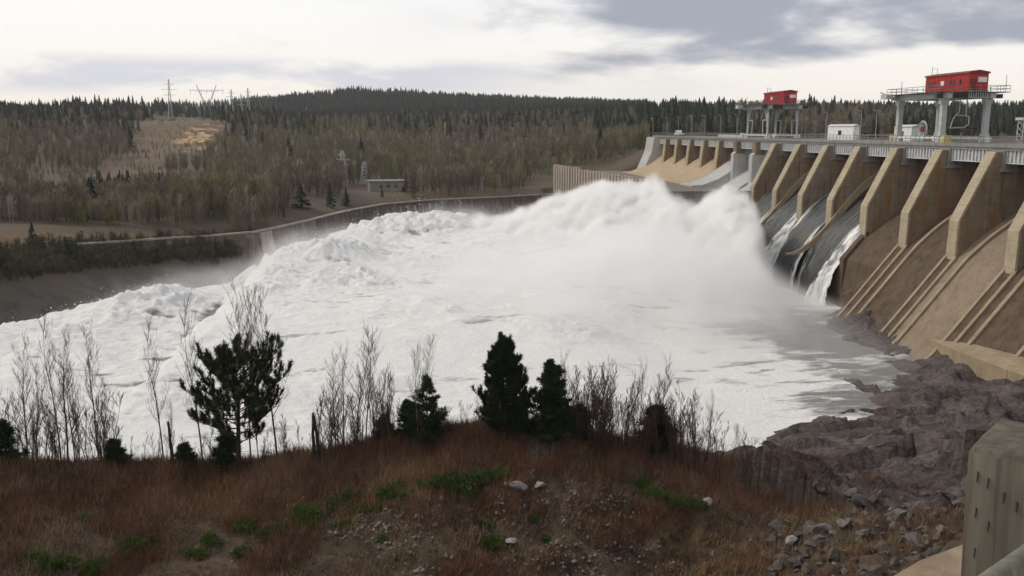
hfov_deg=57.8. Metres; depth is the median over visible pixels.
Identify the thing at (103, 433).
sapling
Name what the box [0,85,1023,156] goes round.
conifer forest
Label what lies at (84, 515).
green shrub
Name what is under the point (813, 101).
spruce tree
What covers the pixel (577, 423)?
sapling
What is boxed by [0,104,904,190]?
budding forest
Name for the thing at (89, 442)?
sapling
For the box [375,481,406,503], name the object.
green shrub
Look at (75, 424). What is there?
sapling
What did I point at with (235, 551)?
green shrub
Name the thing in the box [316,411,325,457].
sapling
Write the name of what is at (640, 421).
sapling
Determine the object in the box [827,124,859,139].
control hut
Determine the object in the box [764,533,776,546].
boulder
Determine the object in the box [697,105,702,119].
spruce tree
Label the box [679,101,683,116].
spruce tree
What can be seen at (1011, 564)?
rail
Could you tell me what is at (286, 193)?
birch tree
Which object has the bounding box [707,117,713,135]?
spruce tree
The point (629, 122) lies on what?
spruce tree
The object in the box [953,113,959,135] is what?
spruce tree
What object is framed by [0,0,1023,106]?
sky
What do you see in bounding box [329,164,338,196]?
birch tree
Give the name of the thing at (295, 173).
birch tree
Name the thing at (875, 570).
boulder
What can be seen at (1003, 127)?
spruce tree
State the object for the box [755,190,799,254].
water sheet
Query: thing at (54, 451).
sapling
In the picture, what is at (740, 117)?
spruce tree
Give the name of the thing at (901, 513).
boulder
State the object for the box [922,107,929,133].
spruce tree
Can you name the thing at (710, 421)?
bare tree
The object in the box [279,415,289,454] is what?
sapling
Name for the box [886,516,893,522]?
boulder
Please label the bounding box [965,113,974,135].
spruce tree
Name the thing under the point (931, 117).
spruce tree
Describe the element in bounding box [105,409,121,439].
sapling
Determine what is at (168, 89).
pylon
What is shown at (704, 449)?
sapling
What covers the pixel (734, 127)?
spruce tree
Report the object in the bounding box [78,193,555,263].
river wall
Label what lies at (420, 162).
birch tree
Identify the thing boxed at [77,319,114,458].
bare tree
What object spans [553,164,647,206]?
fluted wall
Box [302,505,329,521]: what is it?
green shrub
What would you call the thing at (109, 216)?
aspen tree
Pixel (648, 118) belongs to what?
spruce tree
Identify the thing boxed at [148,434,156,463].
sapling
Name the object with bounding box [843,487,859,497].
boulder
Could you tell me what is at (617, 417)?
sapling
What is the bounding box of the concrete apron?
[929,339,1023,381]
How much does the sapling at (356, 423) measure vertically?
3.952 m
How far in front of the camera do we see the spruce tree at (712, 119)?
466.44 m
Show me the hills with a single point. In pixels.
(23, 299)
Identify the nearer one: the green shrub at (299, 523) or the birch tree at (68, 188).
the green shrub at (299, 523)
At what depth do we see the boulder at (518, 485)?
48.49 m
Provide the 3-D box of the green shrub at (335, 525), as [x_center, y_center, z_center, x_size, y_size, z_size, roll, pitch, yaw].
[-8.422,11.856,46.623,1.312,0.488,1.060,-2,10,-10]
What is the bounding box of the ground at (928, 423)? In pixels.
[0,307,1023,575]
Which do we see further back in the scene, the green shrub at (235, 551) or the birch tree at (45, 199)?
the birch tree at (45, 199)
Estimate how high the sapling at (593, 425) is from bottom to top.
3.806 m
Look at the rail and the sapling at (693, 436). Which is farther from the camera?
the sapling at (693, 436)
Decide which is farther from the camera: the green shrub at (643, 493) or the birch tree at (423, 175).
the birch tree at (423, 175)
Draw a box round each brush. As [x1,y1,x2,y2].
[0,223,255,283]
[0,412,872,575]
[675,436,967,575]
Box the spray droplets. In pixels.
[22,174,769,320]
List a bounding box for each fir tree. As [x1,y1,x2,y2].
[0,417,30,465]
[97,437,133,468]
[169,441,198,471]
[210,429,252,472]
[371,414,396,441]
[394,398,423,440]
[397,372,452,443]
[469,331,543,439]
[519,358,575,443]
[564,402,594,442]
[631,403,680,457]
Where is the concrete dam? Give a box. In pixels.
[597,132,1023,358]
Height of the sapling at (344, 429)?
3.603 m
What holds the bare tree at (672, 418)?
on the ground at (928, 423)
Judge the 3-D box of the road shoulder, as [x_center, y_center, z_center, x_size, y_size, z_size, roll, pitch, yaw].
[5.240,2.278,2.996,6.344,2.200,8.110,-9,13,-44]
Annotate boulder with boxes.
[505,538,516,543]
[508,481,527,491]
[534,481,544,487]
[703,497,712,505]
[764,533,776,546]
[765,570,775,575]
[768,518,785,529]
[769,554,790,561]
[773,559,781,570]
[777,533,784,538]
[785,535,797,545]
[793,558,800,566]
[794,531,801,537]
[798,548,809,558]
[801,525,821,535]
[801,562,809,573]
[803,519,814,528]
[804,540,816,547]
[812,480,819,488]
[812,534,825,540]
[814,523,833,532]
[815,485,825,492]
[827,547,839,561]
[829,530,837,534]
[831,562,841,570]
[839,517,852,527]
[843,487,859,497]
[851,493,867,506]
[851,508,858,514]
[855,529,870,536]
[857,539,867,545]
[858,564,869,571]
[867,564,882,575]
[872,539,893,552]
[877,498,889,508]
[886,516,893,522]
[888,508,907,521]
[889,521,900,529]
[890,556,898,566]
[904,502,912,508]
[905,531,921,546]
[906,554,925,562]
[915,526,929,532]
[927,547,932,555]
[932,545,941,554]
[934,524,950,539]
[952,499,964,507]
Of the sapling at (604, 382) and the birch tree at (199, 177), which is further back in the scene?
the birch tree at (199, 177)
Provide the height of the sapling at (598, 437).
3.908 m
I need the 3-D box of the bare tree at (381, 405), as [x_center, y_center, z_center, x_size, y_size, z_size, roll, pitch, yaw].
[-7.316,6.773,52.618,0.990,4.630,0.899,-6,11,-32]
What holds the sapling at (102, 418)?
on the ground at (928, 423)
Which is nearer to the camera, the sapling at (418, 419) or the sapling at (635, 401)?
the sapling at (418, 419)
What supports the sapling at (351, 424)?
on the ground at (928, 423)
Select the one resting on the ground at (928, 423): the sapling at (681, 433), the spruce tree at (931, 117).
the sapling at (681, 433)
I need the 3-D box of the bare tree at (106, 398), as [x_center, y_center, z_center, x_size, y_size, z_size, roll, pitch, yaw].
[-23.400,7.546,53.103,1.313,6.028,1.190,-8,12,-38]
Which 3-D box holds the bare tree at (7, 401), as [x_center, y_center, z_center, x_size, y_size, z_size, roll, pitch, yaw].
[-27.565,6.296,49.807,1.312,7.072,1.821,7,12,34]
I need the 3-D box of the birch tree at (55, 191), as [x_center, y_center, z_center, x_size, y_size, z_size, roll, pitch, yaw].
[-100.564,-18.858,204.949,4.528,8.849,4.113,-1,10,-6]
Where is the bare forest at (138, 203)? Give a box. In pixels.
[0,99,973,226]
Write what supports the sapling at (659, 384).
on the ground at (928, 423)
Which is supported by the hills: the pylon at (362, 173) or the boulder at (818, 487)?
the pylon at (362, 173)
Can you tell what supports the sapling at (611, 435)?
on the ground at (928, 423)
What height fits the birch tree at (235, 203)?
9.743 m
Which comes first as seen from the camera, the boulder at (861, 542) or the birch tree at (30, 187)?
the boulder at (861, 542)
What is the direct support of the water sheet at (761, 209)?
on the concrete dam
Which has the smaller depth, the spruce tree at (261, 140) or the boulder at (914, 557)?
the boulder at (914, 557)
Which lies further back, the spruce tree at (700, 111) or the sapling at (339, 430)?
the spruce tree at (700, 111)
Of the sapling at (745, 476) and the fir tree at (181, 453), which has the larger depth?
the sapling at (745, 476)
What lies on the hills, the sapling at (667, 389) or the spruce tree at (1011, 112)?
the spruce tree at (1011, 112)
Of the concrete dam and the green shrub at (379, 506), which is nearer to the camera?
the green shrub at (379, 506)
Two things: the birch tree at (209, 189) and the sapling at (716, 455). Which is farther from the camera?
the birch tree at (209, 189)
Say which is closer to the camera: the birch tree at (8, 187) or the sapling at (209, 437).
the sapling at (209, 437)
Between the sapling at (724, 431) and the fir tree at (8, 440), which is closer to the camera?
the fir tree at (8, 440)
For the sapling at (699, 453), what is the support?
on the ground at (928, 423)
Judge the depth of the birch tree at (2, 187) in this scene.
204.72 m
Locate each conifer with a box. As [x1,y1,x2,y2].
[27,223,37,242]
[58,236,73,259]
[83,177,102,215]
[97,170,102,184]
[124,169,129,182]
[153,248,159,263]
[210,240,219,265]
[291,183,311,207]
[325,183,336,206]
[341,188,350,205]
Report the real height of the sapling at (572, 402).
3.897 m
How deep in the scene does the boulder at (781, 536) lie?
47.95 m
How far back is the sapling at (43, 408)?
50.02 m
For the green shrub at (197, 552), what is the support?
on the ground at (928, 423)
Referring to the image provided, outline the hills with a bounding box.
[0,96,1023,324]
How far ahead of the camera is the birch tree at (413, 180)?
298.95 m
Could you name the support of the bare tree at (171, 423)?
on the ground at (928, 423)
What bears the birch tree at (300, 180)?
on the hills
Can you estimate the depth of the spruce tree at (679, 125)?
453.50 m
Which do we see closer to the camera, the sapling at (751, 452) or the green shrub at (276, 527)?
the green shrub at (276, 527)
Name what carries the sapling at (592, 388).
on the ground at (928, 423)
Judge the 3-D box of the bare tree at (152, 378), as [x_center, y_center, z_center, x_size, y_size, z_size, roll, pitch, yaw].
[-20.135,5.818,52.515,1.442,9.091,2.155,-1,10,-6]
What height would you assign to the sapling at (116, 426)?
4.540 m
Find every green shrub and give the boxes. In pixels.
[20,544,52,564]
[33,550,81,574]
[77,556,115,575]
[78,513,91,522]
[114,532,150,553]
[144,532,158,542]
[182,547,210,560]
[199,529,219,546]
[228,542,251,558]
[230,511,261,534]
[255,526,270,537]
[268,523,288,534]
[284,500,320,521]
[289,514,318,532]
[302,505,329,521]
[320,496,344,510]
[329,484,364,503]
[332,519,356,530]
[346,502,372,513]
[367,502,383,512]
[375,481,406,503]
[376,530,388,543]
[399,489,416,501]
[414,474,435,490]
[426,470,449,484]
[439,470,478,491]
[462,488,481,499]
[467,466,490,485]
[474,517,494,528]
[475,532,505,548]
[482,464,510,481]
[525,513,539,521]
[538,534,551,543]
[632,475,652,487]
[632,488,653,497]
[643,484,664,497]
[654,490,676,502]
[667,495,687,508]
[685,495,701,507]
[694,499,710,509]
[721,511,732,519]
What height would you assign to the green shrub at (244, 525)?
0.760 m
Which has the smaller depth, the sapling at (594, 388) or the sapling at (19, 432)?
the sapling at (19, 432)
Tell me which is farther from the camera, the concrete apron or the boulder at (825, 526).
the concrete apron
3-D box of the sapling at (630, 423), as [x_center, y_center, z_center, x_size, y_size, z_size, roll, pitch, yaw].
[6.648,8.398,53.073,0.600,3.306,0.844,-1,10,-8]
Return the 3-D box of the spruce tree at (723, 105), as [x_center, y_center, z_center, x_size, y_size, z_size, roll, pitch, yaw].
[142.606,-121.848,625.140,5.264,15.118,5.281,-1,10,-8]
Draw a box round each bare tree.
[0,388,14,420]
[1,328,40,449]
[20,356,49,457]
[32,300,67,461]
[37,326,85,461]
[52,346,82,457]
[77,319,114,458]
[88,372,113,454]
[139,313,169,455]
[159,399,173,445]
[176,292,207,474]
[220,275,260,450]
[231,284,262,464]
[242,377,259,466]
[248,288,290,458]
[319,348,349,440]
[329,340,355,451]
[347,321,380,439]
[353,326,379,449]
[374,368,389,439]
[404,344,425,431]
[419,333,437,396]
[556,346,574,397]
[602,357,622,446]
[631,358,647,427]
[652,353,675,410]
[668,393,675,457]
[687,396,698,443]
[697,388,715,460]
[731,423,741,479]
[745,459,754,491]
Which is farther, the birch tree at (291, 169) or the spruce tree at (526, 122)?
the spruce tree at (526, 122)
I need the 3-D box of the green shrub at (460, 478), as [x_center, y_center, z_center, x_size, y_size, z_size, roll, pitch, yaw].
[-2.778,10.025,48.687,2.249,0.837,1.816,6,11,32]
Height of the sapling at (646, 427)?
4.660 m
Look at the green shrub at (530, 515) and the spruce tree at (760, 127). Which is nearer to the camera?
the green shrub at (530, 515)
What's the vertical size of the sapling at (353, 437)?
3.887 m
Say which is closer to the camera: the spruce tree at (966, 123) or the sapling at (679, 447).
the sapling at (679, 447)
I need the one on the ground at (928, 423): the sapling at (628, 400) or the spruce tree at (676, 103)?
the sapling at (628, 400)
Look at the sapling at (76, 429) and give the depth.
52.04 m
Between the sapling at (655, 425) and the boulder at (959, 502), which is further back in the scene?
the sapling at (655, 425)
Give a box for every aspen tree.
[19,170,28,182]
[77,205,82,223]
[106,209,112,224]
[110,203,118,220]
[394,165,399,178]
[486,169,494,191]
[490,174,496,193]
[546,158,553,179]
[574,150,580,166]
[619,135,626,153]
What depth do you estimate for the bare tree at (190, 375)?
51.04 m
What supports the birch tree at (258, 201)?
on the hills
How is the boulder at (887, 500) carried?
on the ground at (928, 423)
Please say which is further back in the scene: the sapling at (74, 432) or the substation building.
the substation building
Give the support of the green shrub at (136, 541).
on the ground at (928, 423)
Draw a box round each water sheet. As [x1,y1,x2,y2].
[751,189,772,227]
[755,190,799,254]
[761,213,796,277]
[769,193,829,288]
[796,194,865,295]
[803,228,860,304]
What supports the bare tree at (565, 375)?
on the ground at (928, 423)
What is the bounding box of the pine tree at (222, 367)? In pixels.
[177,330,294,472]
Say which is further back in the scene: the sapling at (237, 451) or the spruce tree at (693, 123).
the spruce tree at (693, 123)
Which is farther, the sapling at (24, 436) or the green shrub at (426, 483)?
the sapling at (24, 436)
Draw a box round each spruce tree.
[5,101,11,115]
[36,107,41,122]
[38,110,45,130]
[55,108,60,124]
[108,109,114,124]
[125,126,136,149]
[259,131,265,151]
[283,137,291,159]
[358,137,364,157]
[477,123,483,141]
[521,117,529,137]
[571,110,575,125]
[592,113,596,129]
[594,126,604,157]
[628,114,632,128]
[644,100,650,117]
[645,108,652,136]
[651,100,656,116]
[652,113,658,134]
[664,110,669,129]
[674,96,679,114]
[676,118,682,131]
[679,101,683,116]
[683,102,687,118]
[691,116,695,135]
[696,119,699,135]
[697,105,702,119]
[702,104,706,122]
[702,107,712,135]
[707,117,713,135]
[711,111,714,132]
[714,97,721,115]
[715,104,720,122]
[721,97,727,112]
[721,113,727,132]
[722,113,729,132]
[732,102,737,119]
[732,117,736,132]
[736,109,742,134]
[739,110,746,134]
[754,116,760,136]
[758,117,765,136]
[771,110,776,133]
[776,116,781,136]
[779,112,783,133]
[810,96,816,112]
[816,102,821,119]
[846,110,852,123]
[858,109,867,133]
[865,107,872,130]
[867,117,877,136]
[886,99,890,116]
[888,114,894,132]
[903,108,907,122]
[909,112,915,124]
[917,109,922,120]
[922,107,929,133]
[927,112,935,134]
[928,114,932,133]
[946,110,955,134]
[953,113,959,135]
[957,116,961,133]
[960,109,965,133]
[962,111,969,135]
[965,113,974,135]
[969,117,977,135]
[972,106,978,125]
[978,107,982,120]
[990,109,994,129]
[991,110,999,134]
[999,113,1005,132]
[1005,114,1014,134]
[1006,106,1014,126]
[1014,104,1020,123]
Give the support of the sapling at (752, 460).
on the ground at (928, 423)
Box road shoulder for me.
[894,545,962,575]
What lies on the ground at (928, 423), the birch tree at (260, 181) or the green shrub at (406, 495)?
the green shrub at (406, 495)
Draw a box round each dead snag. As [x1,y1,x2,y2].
[167,421,173,464]
[311,412,320,462]
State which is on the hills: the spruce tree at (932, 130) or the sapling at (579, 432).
the spruce tree at (932, 130)
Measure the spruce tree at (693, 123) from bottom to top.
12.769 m
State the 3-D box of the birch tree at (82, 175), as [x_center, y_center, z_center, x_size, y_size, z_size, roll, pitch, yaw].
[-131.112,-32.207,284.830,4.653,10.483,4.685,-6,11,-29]
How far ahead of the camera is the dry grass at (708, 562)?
46.64 m
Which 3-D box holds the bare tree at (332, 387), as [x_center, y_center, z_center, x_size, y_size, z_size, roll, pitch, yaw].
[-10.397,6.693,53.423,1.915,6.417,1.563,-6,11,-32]
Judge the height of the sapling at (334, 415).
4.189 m
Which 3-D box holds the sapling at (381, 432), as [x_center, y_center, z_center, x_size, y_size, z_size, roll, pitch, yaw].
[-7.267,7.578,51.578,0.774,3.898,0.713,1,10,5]
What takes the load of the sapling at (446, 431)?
on the ground at (928, 423)
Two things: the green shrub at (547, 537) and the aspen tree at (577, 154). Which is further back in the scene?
the aspen tree at (577, 154)
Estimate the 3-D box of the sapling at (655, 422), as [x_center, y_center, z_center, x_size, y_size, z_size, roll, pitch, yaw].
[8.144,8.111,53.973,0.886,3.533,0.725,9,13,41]
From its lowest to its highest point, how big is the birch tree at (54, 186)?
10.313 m
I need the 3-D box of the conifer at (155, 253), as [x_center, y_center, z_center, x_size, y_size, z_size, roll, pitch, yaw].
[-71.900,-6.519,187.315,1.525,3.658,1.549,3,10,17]
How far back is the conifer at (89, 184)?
223.61 m
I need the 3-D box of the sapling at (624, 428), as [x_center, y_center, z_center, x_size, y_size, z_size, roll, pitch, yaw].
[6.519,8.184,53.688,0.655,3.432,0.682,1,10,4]
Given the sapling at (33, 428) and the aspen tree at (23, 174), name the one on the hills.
the aspen tree at (23, 174)
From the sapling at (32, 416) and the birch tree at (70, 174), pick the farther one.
the birch tree at (70, 174)
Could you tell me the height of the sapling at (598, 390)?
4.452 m
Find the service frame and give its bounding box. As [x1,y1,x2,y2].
[1015,117,1023,143]
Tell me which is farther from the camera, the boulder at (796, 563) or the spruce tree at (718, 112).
the spruce tree at (718, 112)
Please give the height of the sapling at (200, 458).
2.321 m
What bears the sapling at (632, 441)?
on the ground at (928, 423)
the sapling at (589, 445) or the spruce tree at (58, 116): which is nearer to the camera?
the sapling at (589, 445)
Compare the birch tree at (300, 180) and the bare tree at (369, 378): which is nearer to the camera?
the bare tree at (369, 378)
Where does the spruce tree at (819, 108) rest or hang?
on the hills
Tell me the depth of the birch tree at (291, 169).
289.74 m
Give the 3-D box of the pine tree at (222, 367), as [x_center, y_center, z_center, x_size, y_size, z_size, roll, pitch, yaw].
[-15.533,6.523,51.526,5.735,7.997,6.001,3,10,14]
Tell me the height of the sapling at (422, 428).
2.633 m
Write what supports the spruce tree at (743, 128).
on the hills
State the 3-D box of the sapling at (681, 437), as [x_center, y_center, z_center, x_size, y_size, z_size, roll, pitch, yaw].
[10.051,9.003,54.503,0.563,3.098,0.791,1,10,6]
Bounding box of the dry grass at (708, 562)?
[0,422,950,575]
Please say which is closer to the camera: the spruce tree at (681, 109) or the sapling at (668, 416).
the sapling at (668, 416)
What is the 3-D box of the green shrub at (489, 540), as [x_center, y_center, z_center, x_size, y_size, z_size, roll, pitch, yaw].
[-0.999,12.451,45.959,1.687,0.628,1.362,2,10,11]
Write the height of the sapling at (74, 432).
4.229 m
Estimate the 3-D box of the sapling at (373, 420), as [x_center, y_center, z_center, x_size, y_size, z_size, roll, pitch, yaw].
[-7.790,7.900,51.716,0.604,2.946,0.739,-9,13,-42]
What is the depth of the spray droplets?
202.22 m
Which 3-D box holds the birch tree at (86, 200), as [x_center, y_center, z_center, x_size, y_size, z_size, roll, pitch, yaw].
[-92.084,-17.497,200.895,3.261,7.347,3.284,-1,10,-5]
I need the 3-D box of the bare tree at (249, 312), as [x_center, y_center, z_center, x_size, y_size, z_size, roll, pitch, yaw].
[-14.830,5.037,51.986,2.059,10.712,2.323,0,10,0]
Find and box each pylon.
[161,80,176,119]
[190,85,222,116]
[227,89,235,111]
[237,94,245,110]
[247,88,249,110]
[253,93,272,110]
[336,151,349,186]
[359,161,367,184]
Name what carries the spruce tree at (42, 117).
on the hills
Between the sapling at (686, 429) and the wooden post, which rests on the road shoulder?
the wooden post
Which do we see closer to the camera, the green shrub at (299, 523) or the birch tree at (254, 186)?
the green shrub at (299, 523)
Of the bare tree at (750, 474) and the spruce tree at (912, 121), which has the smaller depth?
the bare tree at (750, 474)
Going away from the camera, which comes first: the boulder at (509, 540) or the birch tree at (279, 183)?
the boulder at (509, 540)
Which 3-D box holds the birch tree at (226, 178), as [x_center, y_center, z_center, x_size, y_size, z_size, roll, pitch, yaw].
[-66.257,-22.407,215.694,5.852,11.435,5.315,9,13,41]
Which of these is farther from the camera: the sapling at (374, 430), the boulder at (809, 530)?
the sapling at (374, 430)
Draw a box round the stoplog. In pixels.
[718,133,745,137]
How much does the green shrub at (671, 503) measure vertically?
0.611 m
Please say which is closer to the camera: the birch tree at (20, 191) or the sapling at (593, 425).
the sapling at (593, 425)
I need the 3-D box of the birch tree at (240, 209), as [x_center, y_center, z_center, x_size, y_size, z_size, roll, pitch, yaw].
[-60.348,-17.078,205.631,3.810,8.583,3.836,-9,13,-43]
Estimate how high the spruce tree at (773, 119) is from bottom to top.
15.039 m
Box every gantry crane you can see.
[735,90,811,137]
[880,67,1010,142]
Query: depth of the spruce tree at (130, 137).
519.92 m
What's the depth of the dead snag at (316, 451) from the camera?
52.08 m
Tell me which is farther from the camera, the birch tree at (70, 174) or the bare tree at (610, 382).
the birch tree at (70, 174)
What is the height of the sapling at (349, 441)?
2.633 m
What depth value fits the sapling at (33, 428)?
49.55 m
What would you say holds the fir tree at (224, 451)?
on the ground at (928, 423)
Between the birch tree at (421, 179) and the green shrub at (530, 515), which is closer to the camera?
the green shrub at (530, 515)
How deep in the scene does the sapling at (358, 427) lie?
51.12 m
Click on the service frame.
(1020, 118)
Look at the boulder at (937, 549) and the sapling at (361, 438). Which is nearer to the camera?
the boulder at (937, 549)
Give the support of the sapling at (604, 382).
on the ground at (928, 423)
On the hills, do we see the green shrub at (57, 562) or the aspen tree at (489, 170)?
the aspen tree at (489, 170)
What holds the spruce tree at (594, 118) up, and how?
on the hills
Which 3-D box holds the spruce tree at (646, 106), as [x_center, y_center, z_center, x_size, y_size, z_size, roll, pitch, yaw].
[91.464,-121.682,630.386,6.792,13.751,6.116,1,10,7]
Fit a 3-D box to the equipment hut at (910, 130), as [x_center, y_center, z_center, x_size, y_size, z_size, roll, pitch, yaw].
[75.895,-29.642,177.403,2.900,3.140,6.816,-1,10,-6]
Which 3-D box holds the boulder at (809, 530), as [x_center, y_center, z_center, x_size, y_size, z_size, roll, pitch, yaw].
[15.384,12.485,47.746,1.033,0.738,0.709,0,10,3]
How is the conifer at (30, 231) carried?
on the hills
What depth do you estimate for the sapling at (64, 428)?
49.61 m
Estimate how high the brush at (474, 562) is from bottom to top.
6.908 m
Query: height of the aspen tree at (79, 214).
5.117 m
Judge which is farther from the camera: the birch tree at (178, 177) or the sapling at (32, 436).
the birch tree at (178, 177)
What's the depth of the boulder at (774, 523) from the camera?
49.44 m
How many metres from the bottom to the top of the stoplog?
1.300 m
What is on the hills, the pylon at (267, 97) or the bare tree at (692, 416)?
the pylon at (267, 97)
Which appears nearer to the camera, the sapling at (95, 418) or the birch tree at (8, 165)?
the sapling at (95, 418)
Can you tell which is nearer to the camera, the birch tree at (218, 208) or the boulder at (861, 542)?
the boulder at (861, 542)
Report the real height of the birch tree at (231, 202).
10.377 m
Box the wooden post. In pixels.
[961,418,1023,575]
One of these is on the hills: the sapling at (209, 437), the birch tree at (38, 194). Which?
the birch tree at (38, 194)
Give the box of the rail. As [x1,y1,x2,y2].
[978,544,1023,575]
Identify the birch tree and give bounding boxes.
[0,174,11,208]
[1,174,16,219]
[1,192,16,222]
[3,157,12,175]
[6,162,21,181]
[6,177,20,218]
[12,186,20,219]
[13,182,26,206]
[16,165,28,182]
[26,174,44,220]
[27,181,43,220]
[30,172,43,206]
[35,192,45,222]
[40,176,60,220]
[40,178,61,219]
[41,193,54,223]
[44,182,58,220]
[48,187,63,220]
[59,180,71,218]
[59,194,74,223]
[64,170,73,184]
[64,179,75,201]
[71,168,82,183]
[79,169,88,186]
[80,191,93,222]
[84,194,94,223]
[111,195,122,223]
[134,168,144,185]
[143,170,153,192]
[146,175,161,195]
[163,171,175,190]
[169,173,189,204]
[170,181,181,216]
[183,175,195,213]
[185,175,201,214]
[186,184,194,217]
[194,171,205,214]
[200,171,209,213]
[203,177,215,215]
[208,180,217,215]
[211,188,224,220]
[212,184,223,219]
[218,172,238,203]
[219,171,234,212]
[221,176,231,216]
[221,184,241,227]
[229,186,241,227]
[233,195,246,226]
[238,181,251,224]
[241,171,253,215]
[245,195,259,228]
[247,184,253,216]
[249,174,259,205]
[249,178,259,213]
[253,177,272,218]
[254,194,263,219]
[257,176,269,207]
[258,180,270,222]
[259,165,274,175]
[259,181,273,223]
[263,171,275,215]
[270,184,280,213]
[273,175,283,215]
[274,173,287,216]
[276,179,289,217]
[276,180,285,216]
[278,176,290,217]
[287,163,296,192]
[291,159,301,186]
[295,158,305,186]
[302,164,312,190]
[320,165,332,188]
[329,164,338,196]
[331,159,344,191]
[408,167,415,197]
[409,164,420,197]
[414,162,425,194]
[417,158,427,189]
[419,162,427,191]
[441,163,454,189]
[451,166,461,194]
[472,159,481,189]
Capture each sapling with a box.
[2,402,16,422]
[8,394,26,454]
[11,403,23,448]
[18,419,31,452]
[21,405,41,457]
[27,412,39,456]
[27,422,37,457]
[29,407,40,458]
[35,398,58,460]
[37,414,51,457]
[38,396,52,459]
[38,398,57,457]
[49,416,58,455]
[50,426,59,464]
[52,426,62,458]
[58,419,69,470]
[67,400,82,458]
[68,398,83,459]
[71,413,87,457]
[72,430,83,467]
[75,407,92,457]
[75,422,80,454]
[81,395,101,448]
[82,423,96,460]
[83,390,106,460]
[92,411,102,452]
[93,397,111,454]
[93,420,103,458]
[101,414,107,452]
[102,408,111,440]
[104,390,123,438]
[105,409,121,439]
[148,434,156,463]
[169,430,175,465]
[195,437,204,471]
[202,416,214,461]
[202,432,216,470]
[202,441,209,467]
[233,432,241,479]
[260,442,266,461]
[270,414,282,457]
[276,414,287,457]
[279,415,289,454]
[284,442,293,470]
[291,420,302,464]
[308,434,314,468]
[310,384,325,444]
[312,397,331,463]
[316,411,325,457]
[318,396,339,458]
[322,390,334,454]
[324,393,345,446]
[327,390,340,459]
[328,413,335,457]
[330,403,342,445]
[335,407,347,445]
[339,403,350,458]
[344,391,357,454]
[346,415,352,457]
[347,410,361,441]
[348,394,361,458]
[348,403,360,456]
[350,393,365,453]
[354,416,365,458]
[356,387,368,447]
[365,375,382,438]
[366,383,382,452]
[369,406,378,450]
[370,377,383,429]
[373,391,386,454]
[376,362,391,410]
[378,377,395,448]
[380,395,398,449]
[382,369,393,422]
[383,371,393,431]
[389,400,399,441]
[412,403,423,444]
[416,411,423,454]
[442,407,452,440]
[458,400,465,425]
[566,369,581,430]
[567,376,578,438]
[568,364,581,410]
[572,399,583,445]
[573,391,581,441]
[575,394,593,448]
[577,374,589,442]
[580,390,601,446]
[584,409,595,457]
[585,394,597,449]
[586,362,604,435]
[587,368,601,423]
[590,403,606,457]
[591,395,608,456]
[592,369,611,444]
[592,385,602,440]
[592,409,600,458]
[593,386,605,445]
[596,375,611,443]
[597,391,614,448]
[597,400,619,459]
[598,377,611,447]
[599,362,611,419]
[599,400,613,447]
[604,362,620,427]
[608,408,616,454]
[611,393,624,453]
[615,399,623,434]
[619,407,626,448]
[620,403,634,449]
[620,404,627,448]
[622,372,635,430]
[622,374,644,452]
[623,410,634,459]
[625,379,641,435]
[627,417,638,455]
[629,393,645,458]
[629,400,638,450]
[635,399,646,453]
[639,414,650,462]
[640,391,652,462]
[644,409,655,461]
[647,387,661,463]
[648,396,661,447]
[648,402,660,447]
[651,374,662,401]
[659,375,672,414]
[661,399,678,457]
[666,396,680,464]
[666,398,679,442]
[671,430,683,467]
[674,378,685,431]
[675,408,687,465]
[676,416,688,458]
[678,411,686,459]
[679,421,686,450]
[680,406,690,451]
[682,436,692,473]
[686,387,704,468]
[686,397,705,474]
[686,400,697,469]
[690,391,702,453]
[691,423,701,473]
[696,432,704,461]
[699,426,708,458]
[702,410,722,466]
[707,423,722,478]
[709,429,721,483]
[714,422,722,462]
[718,422,729,469]
[736,427,749,478]
[739,447,751,477]
[739,456,750,493]
[740,460,749,488]
[741,439,751,484]
[743,437,760,481]
[747,448,758,482]
[754,458,762,498]
[755,440,767,488]
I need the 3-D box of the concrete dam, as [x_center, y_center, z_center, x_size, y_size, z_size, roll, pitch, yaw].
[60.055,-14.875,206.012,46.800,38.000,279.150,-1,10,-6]
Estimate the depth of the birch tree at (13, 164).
289.30 m
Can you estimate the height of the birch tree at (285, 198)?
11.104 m
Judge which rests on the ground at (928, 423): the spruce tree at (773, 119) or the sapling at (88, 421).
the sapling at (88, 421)
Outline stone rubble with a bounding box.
[225,469,759,575]
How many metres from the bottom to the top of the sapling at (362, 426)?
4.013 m
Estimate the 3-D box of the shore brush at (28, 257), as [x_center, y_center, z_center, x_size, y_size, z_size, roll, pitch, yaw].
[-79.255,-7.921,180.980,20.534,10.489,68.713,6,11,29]
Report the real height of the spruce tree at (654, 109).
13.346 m
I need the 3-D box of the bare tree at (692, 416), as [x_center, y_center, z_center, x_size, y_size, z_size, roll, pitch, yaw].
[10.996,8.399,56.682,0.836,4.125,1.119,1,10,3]
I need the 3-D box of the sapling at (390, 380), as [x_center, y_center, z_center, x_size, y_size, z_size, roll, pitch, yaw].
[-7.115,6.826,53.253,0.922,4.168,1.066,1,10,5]
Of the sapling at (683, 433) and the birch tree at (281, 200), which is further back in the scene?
the birch tree at (281, 200)
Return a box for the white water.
[0,189,917,460]
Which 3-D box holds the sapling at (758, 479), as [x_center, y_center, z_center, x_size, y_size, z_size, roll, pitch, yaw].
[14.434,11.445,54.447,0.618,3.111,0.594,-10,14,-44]
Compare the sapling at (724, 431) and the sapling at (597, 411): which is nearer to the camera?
the sapling at (597, 411)
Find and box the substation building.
[366,179,409,191]
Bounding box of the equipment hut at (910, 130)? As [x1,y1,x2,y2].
[894,125,924,140]
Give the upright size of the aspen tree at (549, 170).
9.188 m
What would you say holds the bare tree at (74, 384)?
on the ground at (928, 423)
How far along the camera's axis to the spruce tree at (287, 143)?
452.85 m
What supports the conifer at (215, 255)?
on the hills

